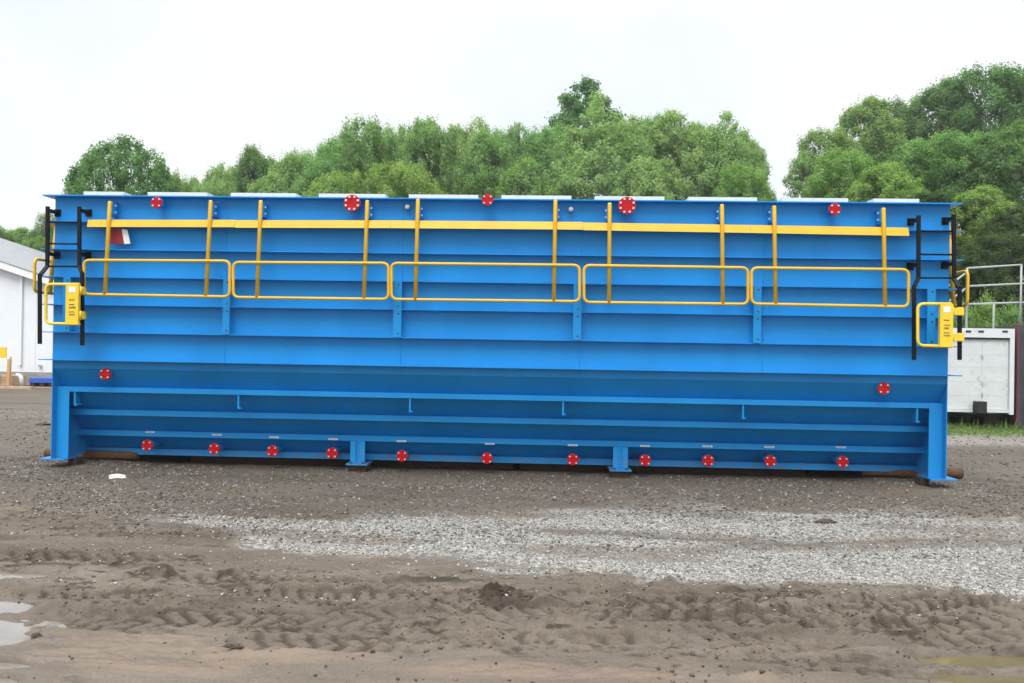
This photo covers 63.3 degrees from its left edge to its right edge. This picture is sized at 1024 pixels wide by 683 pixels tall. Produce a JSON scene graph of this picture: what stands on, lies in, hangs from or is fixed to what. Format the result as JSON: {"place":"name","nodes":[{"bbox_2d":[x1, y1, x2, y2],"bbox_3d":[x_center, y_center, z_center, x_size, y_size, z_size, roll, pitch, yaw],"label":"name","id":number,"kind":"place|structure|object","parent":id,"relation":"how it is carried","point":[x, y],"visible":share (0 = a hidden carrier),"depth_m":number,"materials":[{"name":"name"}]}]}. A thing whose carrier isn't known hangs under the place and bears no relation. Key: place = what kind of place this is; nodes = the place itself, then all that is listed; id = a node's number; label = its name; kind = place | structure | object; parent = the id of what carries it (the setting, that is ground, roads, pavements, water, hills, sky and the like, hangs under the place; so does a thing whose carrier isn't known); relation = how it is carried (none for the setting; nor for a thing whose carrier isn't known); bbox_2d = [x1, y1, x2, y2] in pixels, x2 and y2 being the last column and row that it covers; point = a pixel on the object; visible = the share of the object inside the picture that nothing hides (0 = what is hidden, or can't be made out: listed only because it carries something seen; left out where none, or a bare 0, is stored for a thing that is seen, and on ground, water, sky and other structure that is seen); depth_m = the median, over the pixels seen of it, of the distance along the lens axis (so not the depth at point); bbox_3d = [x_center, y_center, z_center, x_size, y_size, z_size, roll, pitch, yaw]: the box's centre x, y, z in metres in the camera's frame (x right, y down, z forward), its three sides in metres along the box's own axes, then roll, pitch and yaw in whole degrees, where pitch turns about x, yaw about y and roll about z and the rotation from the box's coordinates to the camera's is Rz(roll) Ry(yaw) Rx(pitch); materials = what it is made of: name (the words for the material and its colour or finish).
{"place":"outdoors","nodes":[
{"label":"outdoors","id":0,"kind":"place"},
{"bbox_2d":[0,347,11,358],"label":"yellow sign","id":1,"kind":"object","parent":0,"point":[3,352],"visible":0.53,"depth_m":29.67,"materials":[{"name":"paint"}]},
{"bbox_2d":[109,474,125,478],"bbox_3d":[-4.979,1.699,10.467,0.217,0.064,0.112,1,0,-10],"label":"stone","id":2,"kind":"object","parent":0,"point":[117,476],"visible":1,"depth_m":10.44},
{"bbox_2d":[222,644,243,648],"bbox_3d":[-1.589,1.732,4.720,0.132,0.025,0.033,1,0,-4],"label":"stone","id":3,"kind":"object","parent":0,"point":[233,646],"visible":1,"depth_m":4.71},
{"bbox_2d":[0,263,1023,682],"bbox_3d":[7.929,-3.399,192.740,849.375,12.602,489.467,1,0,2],"label":"ground","id":4,"kind":"structure","parent":0,"point":[620,641],"depth_m":5.99,"materials":[{"name":"gravel"}]},
{"bbox_2d":[6,359,11,385],"bbox_3d":[-17.788,1.132,29.350,0.120,1.018,0.090,1,0,2],"label":"wooden post","id":5,"kind":"object","parent":4,"relation":"on","point":[9,364],"visible":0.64,"depth_m":29.31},
{"bbox_2d":[0,225,20,243],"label":"tree","id":6,"kind":"object","parent":4,"relation":"on","point":[5,235],"visible":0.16,"depth_m":63.05,"materials":[{"name":"green plant"}]},
{"bbox_2d":[0,374,25,385],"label":"wooden crate","id":7,"kind":"object","parent":4,"relation":"on","point":[14,380],"visible":0.72,"depth_m":29.76,"materials":[{"name":"brown wood"}]},
{"bbox_2d":[0,663,30,668],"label":"puddle","id":8,"kind":"object","parent":4,"relation":"on","point":[7,665],"visible":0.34,"depth_m":4.55,"materials":[{"name":"liquid"}]},
{"bbox_2d":[0,601,33,612],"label":"puddle","id":9,"kind":"object","parent":4,"relation":"on","point":[7,606],"visible":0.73,"depth_m":5.54,"materials":[{"name":"liquid"}]},
{"bbox_2d":[0,386,34,388],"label":"timber","id":10,"kind":"object","parent":4,"relation":"on","point":[16,387],"visible":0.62,"depth_m":28.22,"materials":[{"name":"brown wood"}]},
{"bbox_2d":[9,226,33,243],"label":"tree","id":11,"kind":"object","parent":4,"relation":"on","point":[20,235],"visible":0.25,"depth_m":64.16,"materials":[{"name":"green plant"}]},
{"bbox_2d":[0,573,52,578],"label":"puddle","id":12,"kind":"object","parent":4,"relation":"on","point":[6,575],"visible":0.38,"depth_m":6.26,"materials":[{"name":"liquid"}]},
{"bbox_2d":[0,238,53,384],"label":"white building","id":13,"kind":"structure","parent":4,"relation":"on","point":[18,320],"depth_m":31.08,"materials":[{"name":"metal"}]},
{"bbox_2d":[0,620,66,645],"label":"puddle","id":14,"kind":"object","parent":4,"relation":"on","point":[11,633],"visible":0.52,"depth_m":5.11,"materials":[{"name":"liquid"}]},
{"bbox_2d":[20,234,51,252],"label":"tree","id":15,"kind":"object","parent":4,"relation":"on","point":[37,243],"visible":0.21,"depth_m":62.24,"materials":[{"name":"green plant"}]},
{"bbox_2d":[29,377,51,387],"bbox_3d":[-16.334,1.479,29.586,1.220,0.373,1.040,1,0,2],"label":"blue pallet","id":16,"kind":"object","parent":4,"relation":"on","point":[41,382],"visible":0.42,"depth_m":29.11,"materials":[{"name":"paint"}]},
{"bbox_2d":[27,212,54,250],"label":"tree","id":17,"kind":"object","parent":4,"relation":"on","point":[36,231],"visible":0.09,"depth_m":63.22,"materials":[{"name":"green plant"}]},
{"bbox_2d":[68,457,83,465],"bbox_3d":[-6.228,1.759,11.857,0.120,0.208,0.212,1,0,2],"label":"timber","id":18,"kind":"object","parent":4,"relation":"on","point":[75,461],"visible":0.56,"depth_m":11.76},
{"bbox_2d":[44,449,140,459],"bbox_3d":[-6.276,1.686,12.402,1.413,0.152,0.175,1,0,2],"label":"log","id":19,"kind":"object","parent":4,"relation":"on","point":[106,455],"visible":0.69,"depth_m":12.33,"materials":[{"name":"wood"}]},
{"bbox_2d":[61,133,181,194],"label":"tree","id":20,"kind":"object","parent":4,"relation":"on","point":[91,165],"visible":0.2,"depth_m":41.01,"materials":[{"name":"green plant"}]},
{"bbox_2d":[156,166,193,191],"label":"tree","id":21,"kind":"object","parent":4,"relation":"on","point":[179,182],"visible":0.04,"depth_m":44.87,"materials":[{"name":"green plant"}]},
{"bbox_2d":[181,174,202,191],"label":"tree","id":22,"kind":"object","parent":4,"relation":"on","point":[193,179],"visible":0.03,"depth_m":56.11,"materials":[{"name":"green plant"}]},
{"bbox_2d":[192,177,233,195],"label":"tree","id":23,"kind":"object","parent":4,"relation":"on","point":[211,189],"visible":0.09,"depth_m":49.96,"materials":[{"name":"green plant"}]},
{"bbox_2d":[207,161,237,195],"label":"tree","id":24,"kind":"object","parent":4,"relation":"on","point":[219,173],"visible":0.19,"depth_m":52.07,"materials":[{"name":"green plant"}]},
{"bbox_2d":[201,162,248,191],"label":"tree","id":25,"kind":"object","parent":4,"relation":"on","point":[210,174],"visible":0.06,"depth_m":59.49,"materials":[{"name":"green plant"}]},
{"bbox_2d":[229,143,271,192],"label":"tree","id":26,"kind":"object","parent":4,"relation":"on","point":[253,164],"visible":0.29,"depth_m":57.24,"materials":[{"name":"green plant"}]},
{"bbox_2d":[247,168,287,192],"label":"tree","id":27,"kind":"object","parent":4,"relation":"on","point":[275,182],"visible":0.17,"depth_m":46.46,"materials":[{"name":"green plant"}]},
{"bbox_2d":[264,149,312,194],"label":"tree","id":28,"kind":"object","parent":4,"relation":"on","point":[290,167],"visible":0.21,"depth_m":53.37,"materials":[{"name":"green plant"}]},
{"bbox_2d":[279,147,338,183],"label":"tree","id":29,"kind":"object","parent":4,"relation":"on","point":[305,156],"visible":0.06,"depth_m":61.18,"materials":[{"name":"green plant"}]},
{"bbox_2d":[290,141,360,196],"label":"tree","id":30,"kind":"object","parent":4,"relation":"on","point":[314,171],"visible":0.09,"depth_m":51.04,"materials":[{"name":"green plant"}]},
{"bbox_2d":[313,126,359,159],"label":"tree","id":31,"kind":"object","parent":4,"relation":"on","point":[331,144],"visible":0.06,"depth_m":63.34,"materials":[{"name":"green plant"}]},
{"bbox_2d":[300,166,373,196],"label":"tree","id":32,"kind":"object","parent":4,"relation":"on","point":[329,185],"visible":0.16,"depth_m":46.16,"materials":[{"name":"green plant"}]},
{"bbox_2d":[191,456,513,468],"bbox_3d":[-2.423,1.815,12.604,4.900,0.228,0.232,1,0,2],"label":"timber","id":33,"kind":"object","parent":4,"relation":"on","point":[342,462],"visible":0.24,"depth_m":12.50,"materials":[{"name":"wood"}]},
{"bbox_2d":[38,191,963,480],"bbox_3d":[-0.227,-0.083,12.883,12.700,3.784,3.616,1,0,2],"label":"steel tank","id":34,"kind":"object","parent":33,"relation":"on","point":[580,381],"visible":0.97,"depth_m":11.38,"materials":[{"name":"metal"}]},
{"bbox_2d":[33,218,54,294],"bbox_3d":[-6.607,-1.283,13.069,0.159,1.216,2.788,1,0,2],"label":"guardrail","id":35,"kind":"object","parent":34,"relation":"attached to","point":[51,273],"visible":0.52,"depth_m":12.00,"materials":[{"name":"metal"}]},
{"bbox_2d":[37,206,91,345],"bbox_3d":[-6.078,-0.895,11.371,0.654,1.892,0.346,1,0,2],"label":"ladder","id":36,"kind":"object","parent":34,"relation":"attached to","point":[57,213],"visible":0.99,"depth_m":11.29,"materials":[{"name":"metal"}]},
{"bbox_2d":[44,283,85,324],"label":"safety gate","id":37,"kind":"structure","parent":36,"relation":"attached to","point":[74,315],"depth_m":11.10,"materials":[{"name":"metal"}]},
{"bbox_2d":[110,228,129,243],"bbox_3d":[-5.397,-1.449,11.402,0.320,0.218,0.007,1,0,2],"label":"marker board","id":38,"kind":"object","parent":34,"relation":"attached to","point":[119,236],"visible":0.89,"depth_m":11.40,"materials":[{"name":"red paint"}]},
{"bbox_2d":[82,200,234,297],"bbox_3d":[-4.789,-1.265,11.260,2.052,1.333,0.161,1,0,2],"label":"guardrail","id":39,"kind":"object","parent":34,"relation":"attached to","point":[109,223],"visible":1,"depth_m":11.25,"materials":[{"name":"metal"}]},
{"bbox_2d":[232,200,390,300],"bbox_3d":[-2.690,-1.237,11.170,2.150,1.359,0.161,1,0,2],"label":"guardrail","id":40,"kind":"object","parent":34,"relation":"attached to","point":[365,224],"visible":1,"depth_m":11.16,"materials":[{"name":"metal"}]},
{"bbox_2d":[390,199,582,302],"bbox_3d":[-0.352,-1.215,11.070,2.585,1.385,0.161,1,0,2],"label":"guardrail","id":41,"kind":"object","parent":34,"relation":"attached to","point":[417,224],"visible":1,"depth_m":11.06,"materials":[{"name":"metal"}]},
{"bbox_2d":[583,203,749,305],"bbox_3d":[2.038,-1.158,10.968,2.202,1.354,0.161,1,0,2],"label":"guardrail","id":42,"kind":"object","parent":34,"relation":"attached to","point":[609,227],"visible":1,"depth_m":10.96,"materials":[{"name":"metal"}]},
{"bbox_2d":[750,206,909,307],"bbox_3d":[4.159,-1.114,10.877,2.074,1.333,0.161,1,0,2],"label":"guardrail","id":43,"kind":"object","parent":34,"relation":"attached to","point":[775,229],"visible":1,"depth_m":10.86,"materials":[{"name":"metal"}]},
{"bbox_2d":[906,214,961,359],"bbox_3d":[5.499,-0.706,10.875,0.636,1.902,0.346,1,0,2],"label":"ladder","id":44,"kind":"object","parent":34,"relation":"attached to","point":[917,221],"visible":1,"depth_m":10.79,"materials":[{"name":"metal"}]},
{"bbox_2d":[916,302,963,347],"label":"safety gate","id":45,"kind":"structure","parent":44,"relation":"attached to","point":[947,336],"depth_m":10.62,"materials":[{"name":"metal"}]},
{"bbox_2d":[949,227,968,307],"bbox_3d":[6.187,-1.073,12.650,0.159,1.213,2.813,1,0,2],"label":"guardrail","id":46,"kind":"object","parent":34,"relation":"attached to","point":[953,297],"visible":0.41,"depth_m":11.55,"materials":[{"name":"metal"}]},
{"bbox_2d":[348,463,371,471],"bbox_3d":[-2.215,1.853,12.120,0.260,0.156,0.402,1,0,2],"label":"timber","id":47,"kind":"object","parent":4,"relation":"on","point":[356,468],"visible":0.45,"depth_m":11.93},
{"bbox_2d":[331,112,408,197],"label":"tree","id":48,"kind":"object","parent":4,"relation":"on","point":[372,148],"visible":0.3,"depth_m":52.22,"materials":[{"name":"green plant"}]},
{"bbox_2d":[374,119,432,188],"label":"tree","id":49,"kind":"object","parent":4,"relation":"on","point":[402,131],"visible":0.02,"depth_m":63.18,"materials":[{"name":"green plant"}]},
{"bbox_2d":[360,156,447,197],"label":"tree","id":50,"kind":"object","parent":4,"relation":"on","point":[405,180],"visible":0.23,"depth_m":47.02,"materials":[{"name":"green plant"}]},
{"bbox_2d":[392,114,457,195],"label":"tree","id":51,"kind":"object","parent":4,"relation":"on","point":[429,139],"visible":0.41,"depth_m":55.51,"materials":[{"name":"green plant"}]},
{"bbox_2d":[430,122,468,178],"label":"tree","id":52,"kind":"object","parent":4,"relation":"on","point":[453,133],"visible":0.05,"depth_m":64.73,"materials":[{"name":"green plant"}]},
{"bbox_2d":[450,113,500,198],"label":"tree","id":53,"kind":"object","parent":4,"relation":"on","point":[472,131],"visible":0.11,"depth_m":57.18,"materials":[{"name":"green plant"}]},
{"bbox_2d":[451,126,521,198],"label":"tree","id":54,"kind":"object","parent":4,"relation":"on","point":[484,152],"visible":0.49,"depth_m":52.25,"materials":[{"name":"green plant"}]},
{"bbox_2d":[477,122,523,198],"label":"tree","id":55,"kind":"object","parent":4,"relation":"on","point":[500,136],"visible":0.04,"depth_m":65.72,"materials":[{"name":"green plant"}]},
{"bbox_2d":[0,408,1023,682],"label":"gravel","id":56,"kind":"structure","parent":4,"relation":"on","point":[660,520],"depth_m":8.11,"materials":[{"name":"gravel"}]},
{"bbox_2d":[490,120,536,197],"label":"tree","id":57,"kind":"object","parent":4,"relation":"on","point":[514,139],"visible":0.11,"depth_m":60.94,"materials":[{"name":"green plant"}]},
{"bbox_2d":[494,153,559,198],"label":"tree","id":58,"kind":"object","parent":4,"relation":"on","point":[527,176],"visible":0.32,"depth_m":47.60,"materials":[{"name":"green plant"}]},
{"bbox_2d":[65,562,992,682],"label":"mud crumbs","id":59,"kind":"object","parent":4,"relation":"on","point":[496,607],"visible":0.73,"depth_m":5.75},
{"bbox_2d":[511,124,577,194],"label":"tree","id":60,"kind":"object","parent":4,"relation":"on","point":[542,144],"visible":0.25,"depth_m":57.29,"materials":[{"name":"green plant"}]},
{"bbox_2d":[550,120,584,190],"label":"tree","id":61,"kind":"object","parent":4,"relation":"on","point":[560,126],"visible":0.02,"depth_m":64.89,"materials":[{"name":"green plant"}]},
{"bbox_2d":[544,73,625,176],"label":"tree","id":62,"kind":"object","parent":4,"relation":"on","point":[571,105],"visible":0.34,"depth_m":67.84,"materials":[{"name":"green plant"}]},
{"bbox_2d":[544,89,677,199],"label":"tree","id":63,"kind":"object","parent":4,"relation":"on","point":[610,147],"visible":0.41,"depth_m":49.17,"materials":[{"name":"green plant"}]},
{"bbox_2d":[609,471,628,477],"bbox_3d":[1.541,1.915,11.960,0.260,0.156,0.400,1,0,2],"label":"timber","id":64,"kind":"object","parent":4,"relation":"on","point":[615,474],"visible":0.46,"depth_m":11.77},
{"bbox_2d":[600,114,658,195],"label":"tree","id":65,"kind":"object","parent":4,"relation":"on","point":[639,123],"visible":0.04,"depth_m":66.03,"materials":[{"name":"green plant"}]},
{"bbox_2d":[608,154,685,199],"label":"tree","id":66,"kind":"object","parent":4,"relation":"on","point":[646,176],"visible":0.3,"depth_m":46.24,"materials":[{"name":"green plant"}]},
{"bbox_2d":[624,111,686,175],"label":"tree","id":67,"kind":"object","parent":4,"relation":"on","point":[648,123],"visible":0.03,"depth_m":62.24,"materials":[{"name":"green plant"}]},
{"bbox_2d":[520,463,805,475],"bbox_3d":[2.222,1.892,12.386,4.200,0.228,0.232,1,0,2],"label":"timber","id":68,"kind":"object","parent":4,"relation":"on","point":[681,470],"visible":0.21,"depth_m":12.27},
{"bbox_2d":[642,107,720,199],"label":"tree","id":69,"kind":"object","parent":4,"relation":"on","point":[664,134],"visible":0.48,"depth_m":50.72,"materials":[{"name":"green plant"}]},
{"bbox_2d":[684,118,721,175],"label":"tree","id":70,"kind":"object","parent":4,"relation":"on","point":[698,126],"visible":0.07,"depth_m":64.99,"materials":[{"name":"green plant"}]},
{"bbox_2d":[667,106,770,199],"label":"tree","id":71,"kind":"object","parent":4,"relation":"on","point":[718,142],"visible":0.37,"depth_m":51.00,"materials":[{"name":"green plant"}]},
{"bbox_2d":[710,138,770,191],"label":"tree","id":72,"kind":"object","parent":4,"relation":"on","point":[761,149],"visible":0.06,"depth_m":61.36,"materials":[{"name":"green plant"}]},
{"bbox_2d":[711,160,777,200],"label":"tree","id":73,"kind":"object","parent":4,"relation":"on","point":[746,181],"visible":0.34,"depth_m":47.70,"materials":[{"name":"green plant"}]},
{"bbox_2d":[718,139,776,198],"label":"tree","id":74,"kind":"object","parent":4,"relation":"on","point":[761,158],"visible":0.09,"depth_m":54.27,"materials":[{"name":"green plant"}]},
{"bbox_2d":[781,149,823,197],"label":"tree","id":75,"kind":"object","parent":4,"relation":"on","point":[802,165],"visible":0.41,"depth_m":50.42,"materials":[{"name":"green plant"}]},
{"bbox_2d":[815,518,836,523],"bbox_3d":[3.287,1.879,8.680,0.244,0.061,0.108,1,0,2],"label":"stone","id":76,"kind":"object","parent":4,"relation":"on","point":[824,521],"visible":0.96,"depth_m":8.64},
{"bbox_2d":[788,125,864,194],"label":"tree","id":77,"kind":"object","parent":4,"relation":"on","point":[838,139],"visible":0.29,"depth_m":51.05,"materials":[{"name":"green plant"}]},
{"bbox_2d":[798,145,883,201],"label":"tree","id":78,"kind":"object","parent":4,"relation":"on","point":[849,168],"visible":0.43,"depth_m":41.70,"materials":[{"name":"green plant"}]},
{"bbox_2d":[833,94,907,168],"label":"tree","id":79,"kind":"object","parent":4,"relation":"on","point":[870,113],"visible":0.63,"depth_m":53.18,"materials":[{"name":"green plant"}]},
{"bbox_2d":[842,162,931,202],"bbox_3d":[17.554,-4.932,38.568,4.257,6.838,3.526,1,0,-10],"label":"tree","id":80,"kind":"object","parent":4,"relation":"on","point":[890,179],"visible":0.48,"depth_m":37.97,"materials":[{"name":"green plant"}]},
{"bbox_2d":[858,95,939,188],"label":"tree","id":81,"kind":"object","parent":4,"relation":"on","point":[900,110],"visible":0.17,"depth_m":56.16,"materials":[{"name":"green plant"}]},
{"bbox_2d":[860,467,963,478],"bbox_3d":[5.747,1.881,11.938,1.413,0.162,0.185,1,0,2],"label":"log","id":82,"kind":"object","parent":4,"relation":"on","point":[950,472],"visible":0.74,"depth_m":11.87,"materials":[{"name":"wood"}]},
{"bbox_2d":[877,137,966,199],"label":"tree","id":83,"kind":"object","parent":4,"relation":"on","point":[905,152],"visible":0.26,"depth_m":41.37,"materials":[{"name":"green plant"}]},
{"bbox_2d":[914,476,929,485],"bbox_3d":[5.600,1.954,11.350,0.120,0.208,0.212,1,0,2],"label":"timber","id":84,"kind":"object","parent":4,"relation":"on","point":[920,481],"visible":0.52,"depth_m":11.26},
{"bbox_2d":[911,188,983,234],"bbox_3d":[19.102,-4.290,36.577,3.853,4.954,4.479,1,0,-35],"label":"tree","id":85,"kind":"object","parent":4,"relation":"on","point":[942,197],"visible":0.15,"depth_m":35.81,"materials":[{"name":"green plant"}]},
{"bbox_2d":[906,74,991,181],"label":"tree","id":86,"kind":"object","parent":4,"relation":"on","point":[934,99],"visible":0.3,"depth_m":55.28,"materials":[{"name":"green plant"}]},
{"bbox_2d":[900,126,1017,269],"bbox_3d":[21.983,-6.696,40.529,5.286,7.311,4.546,1,0,-7],"label":"tree","id":87,"kind":"object","parent":4,"relation":"on","point":[959,145],"visible":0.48,"depth_m":39.62,"materials":[{"name":"green plant"}]},
{"bbox_2d":[905,675,1023,682],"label":"puddle","id":88,"kind":"object","parent":4,"relation":"on","point":[975,679],"visible":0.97,"depth_m":4.58,"materials":[{"name":"brown liquid"}]},
{"bbox_2d":[953,298,975,327],"bbox_3d":[14.384,0.109,26.731,1.151,3.212,1.036,1,0,2],"label":"shrub","id":89,"kind":"object","parent":4,"relation":"on","point":[970,319],"visible":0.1,"depth_m":26.59,"materials":[{"name":"green plant"}]},
{"bbox_2d":[918,654,1023,668],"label":"puddle","id":90,"kind":"object","parent":4,"relation":"on","point":[977,661],"visible":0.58,"depth_m":4.86,"materials":[{"name":"brown liquid"}]},
{"bbox_2d":[949,242,1006,327],"bbox_3d":[16.860,-1.522,30.421,2.250,4.326,1.863,1,0,28],"label":"tree","id":91,"kind":"object","parent":4,"relation":"on","point":[969,256],"visible":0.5,"depth_m":30.07,"materials":[{"name":"green plant"}]},
{"bbox_2d":[935,59,1023,249],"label":"tree","id":92,"kind":"object","parent":4,"relation":"on","point":[999,81],"visible":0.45,"depth_m":53.23,"materials":[{"name":"green plant"}]},
{"bbox_2d":[947,328,1014,426],"bbox_3d":[10.905,0.891,21.719,1.927,2.386,4.800,1,0,2],"label":"white trailer","id":93,"kind":"object","parent":4,"relation":"on","point":[981,390],"visible":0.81,"depth_m":19.55,"materials":[{"name":"paint"}]},
{"bbox_2d":[949,264,1023,327],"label":"grey railing","id":94,"kind":"object","parent":93,"relation":"on","point":[994,303],"visible":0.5,"depth_m":19.98,"materials":[{"name":"metal"}]},
{"bbox_2d":[971,287,998,326],"bbox_3d":[15.363,-0.136,27.203,1.170,3.373,1.054,1,0,12],"label":"shrub","id":95,"kind":"object","parent":4,"relation":"on","point":[983,312],"visible":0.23,"depth_m":27.10,"materials":[{"name":"green plant"}]},
{"bbox_2d":[950,184,1020,247],"bbox_3d":[19.476,-3.965,34.867,2.940,5.222,3.549,1,0,-34],"label":"tree","id":96,"kind":"object","parent":4,"relation":"on","point":[987,202],"visible":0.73,"depth_m":33.95,"materials":[{"name":"green plant"}]},
{"bbox_2d":[947,416,1023,436],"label":"grass","id":97,"kind":"structure","parent":4,"relation":"on","point":[959,423],"depth_m":19.21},
{"bbox_2d":[951,119,1023,234],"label":"tree","id":98,"kind":"object","parent":4,"relation":"on","point":[997,146],"visible":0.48,"depth_m":38.02,"materials":[{"name":"green plant"}]},
{"bbox_2d":[962,325,1023,427],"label":"dark container","id":99,"kind":"object","parent":4,"relation":"on","point":[1018,415],"visible":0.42,"depth_m":19.76,"materials":[{"name":"metal"}]},
{"bbox_2d":[964,262,1023,326],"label":"shrub","id":100,"kind":"object","parent":4,"relation":"on","point":[999,293],"visible":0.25,"depth_m":29.61,"materials":[{"name":"green plant"}]},
{"bbox_2d":[968,231,1023,299],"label":"tree","id":101,"kind":"object","parent":4,"relation":"on","point":[1006,246],"visible":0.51,"depth_m":30.97,"materials":[{"name":"green plant"}]},
{"bbox_2d":[972,203,1023,276],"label":"tree","id":102,"kind":"object","parent":4,"relation":"on","point":[1009,217],"visible":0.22,"depth_m":32.74,"materials":[{"name":"green plant"}]},
{"bbox_2d":[979,77,1023,175],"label":"tree","id":103,"kind":"object","parent":4,"relation":"on","point":[1007,122],"visible":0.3,"depth_m":52.26,"materials":[{"name":"green plant"}]},
{"bbox_2d":[995,297,1023,325],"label":"shrub","id":104,"kind":"object","parent":4,"relation":"on","point":[1012,315],"visible":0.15,"depth_m":27.55,"materials":[{"name":"green plant"}]},
{"bbox_2d":[0,0,1023,241],"label":"sky","id":105,"kind":"structure","parent":0,"point":[199,82],"materials":[{"name":"white"}]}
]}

